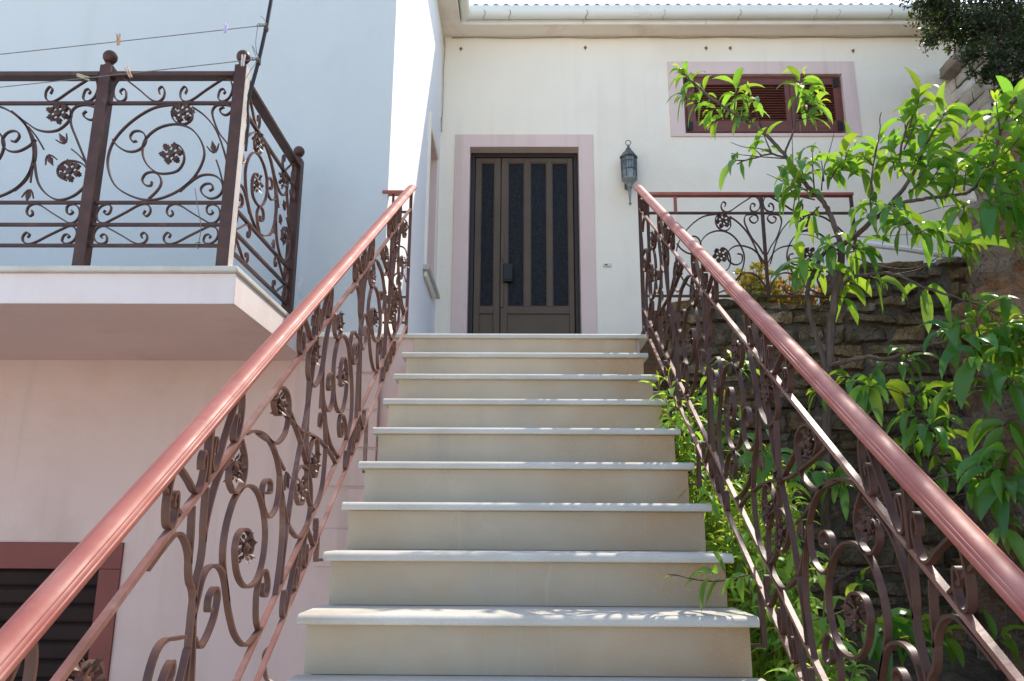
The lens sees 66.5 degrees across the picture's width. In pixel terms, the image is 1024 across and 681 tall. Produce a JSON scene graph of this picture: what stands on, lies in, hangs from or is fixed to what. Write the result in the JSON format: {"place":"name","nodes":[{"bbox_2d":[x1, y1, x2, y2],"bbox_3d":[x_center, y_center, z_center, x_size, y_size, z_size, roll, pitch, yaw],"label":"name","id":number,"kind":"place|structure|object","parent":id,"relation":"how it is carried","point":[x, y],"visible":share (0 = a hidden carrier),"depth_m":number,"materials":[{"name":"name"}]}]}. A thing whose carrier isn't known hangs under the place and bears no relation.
{"place":"outdoors","nodes":[
{"label":"outdoors","id":0,"kind":"place"},
{"bbox_2d":[640,310,664,390],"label":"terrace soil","id":1,"kind":"structure","parent":0,"point":[651,365],"depth_m":5.50,"materials":[{"name":"brown soil"}]},
{"bbox_2d":[470,0,1023,4],"label":"sky","id":2,"kind":"structure","parent":0,"point":[480,2],"materials":[{"name":"white"}]},
{"bbox_2d":[767,646,1004,680],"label":"garden soil","id":3,"kind":"structure","parent":0,"point":[975,668],"depth_m":3.62,"materials":[{"name":"brown soil"}]},
{"bbox_2d":[638,366,734,541],"bbox_3d":[0.876,0.951,3.842,0.552,1.888,1.731,-1,-14,4],"label":"leafy shrub","id":4,"kind":"object","parent":3,"relation":"on","point":[682,446],"visible":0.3,"depth_m":3.29,"materials":[{"name":"green plant"}]},
{"bbox_2d":[678,442,800,677],"bbox_3d":[0.922,1.103,3.227,0.462,1.439,1.445,-3,-14,12],"label":"leafy shrub","id":5,"kind":"object","parent":3,"relation":"on","point":[715,513],"visible":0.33,"depth_m":2.89,"materials":[{"name":"green plant"}]},
{"bbox_2d":[705,494,858,680],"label":"leafy shrub","id":6,"kind":"object","parent":3,"relation":"on","point":[750,603],"visible":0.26,"depth_m":2.47,"materials":[{"name":"green plant"}]},
{"bbox_2d":[727,444,877,680],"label":"leafy shrub","id":7,"kind":"object","parent":3,"relation":"on","point":[819,628],"visible":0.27,"depth_m":2.25,"materials":[{"name":"green plant"}]},
{"bbox_2d":[661,61,1023,680],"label":"peach tree","id":8,"kind":"object","parent":3,"relation":"on","point":[994,490],"visible":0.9,"depth_m":3.32,"materials":[{"name":"green plant"}]},
{"bbox_2d":[941,113,1023,680],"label":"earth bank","id":9,"kind":"structure","parent":0,"point":[999,269],"depth_m":3.76,"materials":[{"name":"brown soil"}]},
{"bbox_2d":[852,240,961,257],"bbox_3d":[2.759,-0.619,5.370,0.857,0.154,0.066,1,-13,-3],"label":"white pipe","id":10,"kind":"object","parent":9,"relation":"on","point":[903,248],"visible":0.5,"depth_m":5.35,"materials":[{"name":"white plastic"}]},
{"bbox_2d":[899,0,1023,100],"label":"evergreen tree","id":11,"kind":"object","parent":9,"relation":"on","point":[951,16],"visible":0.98,"depth_m":6.07,"materials":[{"name":"green plant"}]},
{"bbox_2d":[909,274,1023,657],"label":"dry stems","id":12,"kind":"object","parent":9,"relation":"on","point":[973,386],"visible":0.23,"depth_m":3.58,"materials":[{"name":"brown plant"}]},
{"bbox_2d":[939,31,1023,207],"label":"stone pier","id":13,"kind":"structure","parent":9,"relation":"on","point":[971,95],"depth_m":7.00,"materials":[{"name":"grey stone"}]},
{"label":"ground","id":14,"kind":"structure","parent":0,"visible":0},
{"bbox_2d":[0,0,1023,680],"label":"house","id":15,"kind":"structure","parent":14,"relation":"on","point":[120,368],"depth_m":4.63,"materials":[{"name":"beige paint"}]},
{"bbox_2d":[0,542,123,680],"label":"garage door","id":16,"kind":"structure","parent":15,"relation":"in","point":[27,565],"depth_m":3.95,"materials":[{"name":"paint"}]},
{"bbox_2d":[0,50,304,313],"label":"balcony railing","id":17,"kind":"object","parent":15,"relation":"on","point":[228,236],"visible":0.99,"depth_m":3.36,"materials":[{"name":"brown metal"}]},
{"bbox_2d":[194,188,200,248],"bbox_3d":[-1.310,-0.508,3.248,0.053,0.276,0.019,0,-13,1],"label":"loose wire","id":18,"kind":"object","parent":17,"relation":"attached to","point":[200,221],"visible":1,"depth_m":3.24,"materials":[{"name":"grey metal"}]},
{"bbox_2d":[244,0,272,150],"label":"cane pole","id":19,"kind":"object","parent":17,"relation":"attached to","point":[255,72],"visible":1,"depth_m":3.37,"materials":[{"name":"black metal"}]},
{"bbox_2d":[0,57,257,87],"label":"clothesline","id":20,"kind":"object","parent":19,"relation":"attached to","point":[252,59],"visible":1,"depth_m":3.35,"materials":[{"name":"metal"}]},
{"bbox_2d":[76,73,89,80],"bbox_3d":[-1.837,-1.130,3.344,0.011,0.024,0.056,-8,-16,30],"label":"clothes peg","id":21,"kind":"object","parent":20,"relation":"on","point":[81,76],"visible":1,"depth_m":3.34,"materials":[{"name":"beige"}]},
{"bbox_2d":[124,66,132,77],"bbox_3d":[-1.645,-1.150,3.347,0.038,0.055,0.011,0,-13,1],"label":"clothes peg","id":22,"kind":"object","parent":20,"relation":"on","point":[129,72],"visible":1,"depth_m":3.34,"materials":[{"name":"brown wood"}]},
{"bbox_2d":[241,54,245,66],"bbox_3d":[-1.155,-1.204,3.355,0.017,0.055,0.011,0,-13,1],"label":"clothes peg","id":23,"kind":"object","parent":20,"relation":"on","point":[242,61],"visible":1,"depth_m":3.35,"materials":[{"name":"beige plastic"}]},
{"bbox_2d":[0,23,265,54],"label":"clothesline","id":24,"kind":"object","parent":19,"relation":"attached to","point":[260,25],"visible":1,"depth_m":3.39,"materials":[{"name":"metal"}]},
{"bbox_2d":[116,33,120,45],"bbox_3d":[-1.709,-1.306,3.385,0.022,0.056,0.011,0,-13,1],"label":"clothes peg","id":25,"kind":"object","parent":24,"relation":"on","point":[118,39],"visible":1,"depth_m":3.38,"materials":[{"name":"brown wood"}]},
{"bbox_2d":[224,21,228,33],"bbox_3d":[-1.244,-1.361,3.393,0.017,0.055,0.011,0,-13,1],"label":"clothes peg","id":26,"kind":"object","parent":24,"relation":"on","point":[225,27],"visible":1,"depth_m":3.39,"materials":[{"name":"blue"}]},
{"bbox_2d":[245,16,268,79],"bbox_3d":[-1.104,-1.263,3.390,0.076,0.321,0.041,3,-14,-10],"label":"tie wire","id":27,"kind":"object","parent":19,"relation":"attached to","point":[258,61],"visible":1,"depth_m":3.38,"materials":[{"name":"black metal"}]},
{"bbox_2d":[427,134,436,276],"bbox_3d":[-0.738,-1.097,6.554,0.120,1.245,0.640,0,-13,1],"label":"side window","id":28,"kind":"structure","parent":15,"relation":"in","point":[433,166],"depth_m":6.88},
{"bbox_2d":[441,38,444,131],"bbox_3d":[-0.651,-2.429,7.365,0.018,1.016,0.086,0,-13,1],"label":"cable","id":29,"kind":"object","parent":15,"relation":"attached to","point":[443,87],"visible":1,"depth_m":7.39,"materials":[{"name":"white plastic"}]},
{"bbox_2d":[468,153,579,333],"bbox_3d":[0.110,-0.594,7.093,1.003,2.409,0.111,0,-13,1],"label":"door","id":30,"kind":"structure","parent":15,"relation":"in","point":[524,241],"depth_m":7.16,"materials":[{"name":"brown metal"}]},
{"bbox_2d":[603,263,610,266],"bbox_3d":[0.850,-0.674,6.972,0.077,0.032,0.017,0,-13,1],"label":"doorbell","id":31,"kind":"object","parent":15,"relation":"attached to","point":[606,264],"visible":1,"depth_m":6.97,"materials":[{"name":"beige plastic"}]},
{"bbox_2d":[620,140,637,205],"bbox_3d":[1.054,-1.515,7.078,0.150,0.647,0.197,6,-15,-24],"label":"wall lantern","id":32,"kind":"object","parent":15,"relation":"attached to","point":[628,157],"depth_m":7.03,"materials":[{"name":"metal"}]},
{"bbox_2d":[451,36,921,38],"bbox_3d":[2.277,-2.911,7.495,5.720,0.021,0.010,0,-13,1],"label":"cable","id":33,"kind":"object","parent":15,"relation":"attached to","point":[685,37],"visible":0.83,"depth_m":7.50,"materials":[{"name":"grey plastic"}]},
{"bbox_2d":[683,77,844,132],"bbox_3d":[2.370,-2.214,7.380,1.498,0.611,0.093,0,-13,1],"label":"window","id":34,"kind":"structure","parent":15,"relation":"in","point":[774,102],"depth_m":7.38,"materials":[{"name":"brown wood"}]},
{"bbox_2d":[288,333,765,680],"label":"staircase","id":35,"kind":"structure","parent":14,"relation":"on","point":[522,512],"depth_m":2.63,"materials":[{"name":"beige stone"}]},
{"bbox_2d":[0,185,416,680],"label":"stair railing","id":36,"kind":"object","parent":35,"relation":"on","point":[26,626],"visible":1,"depth_m":1.77,"materials":[{"name":"metal"}]},
{"bbox_2d":[634,185,1023,680],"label":"stair railing","id":37,"kind":"object","parent":35,"relation":"on","point":[981,552],"visible":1,"depth_m":1.82,"materials":[{"name":"metal"}]},
{"bbox_2d":[658,257,968,662],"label":"stone wall","id":38,"kind":"structure","parent":14,"relation":"on","point":[877,331],"depth_m":4.17,"materials":[{"name":"brown stone"}]},
{"bbox_2d":[641,192,862,324],"bbox_3d":[1.319,-0.459,4.319,1.195,0.766,0.040,0,-13,1],"label":"landing railing","id":39,"kind":"object","parent":38,"relation":"on","point":[759,196],"visible":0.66,"depth_m":4.36,"materials":[{"name":"brown metal"}]},
{"bbox_2d":[724,262,787,304],"bbox_3d":[1.404,-0.293,4.525,0.361,0.376,0.265,0,-13,1],"label":"shrub","id":40,"kind":"object","parent":38,"relation":"on","point":[746,280],"visible":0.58,"depth_m":4.47,"materials":[{"name":"green plant"}]},
{"bbox_2d":[765,275,827,304],"bbox_3d":[1.626,-0.250,4.523,0.385,0.292,0.239,0,-13,1],"label":"shrub","id":41,"kind":"object","parent":38,"relation":"on","point":[800,301],"visible":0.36,"depth_m":4.49,"materials":[{"name":"green plant"}]}
]}

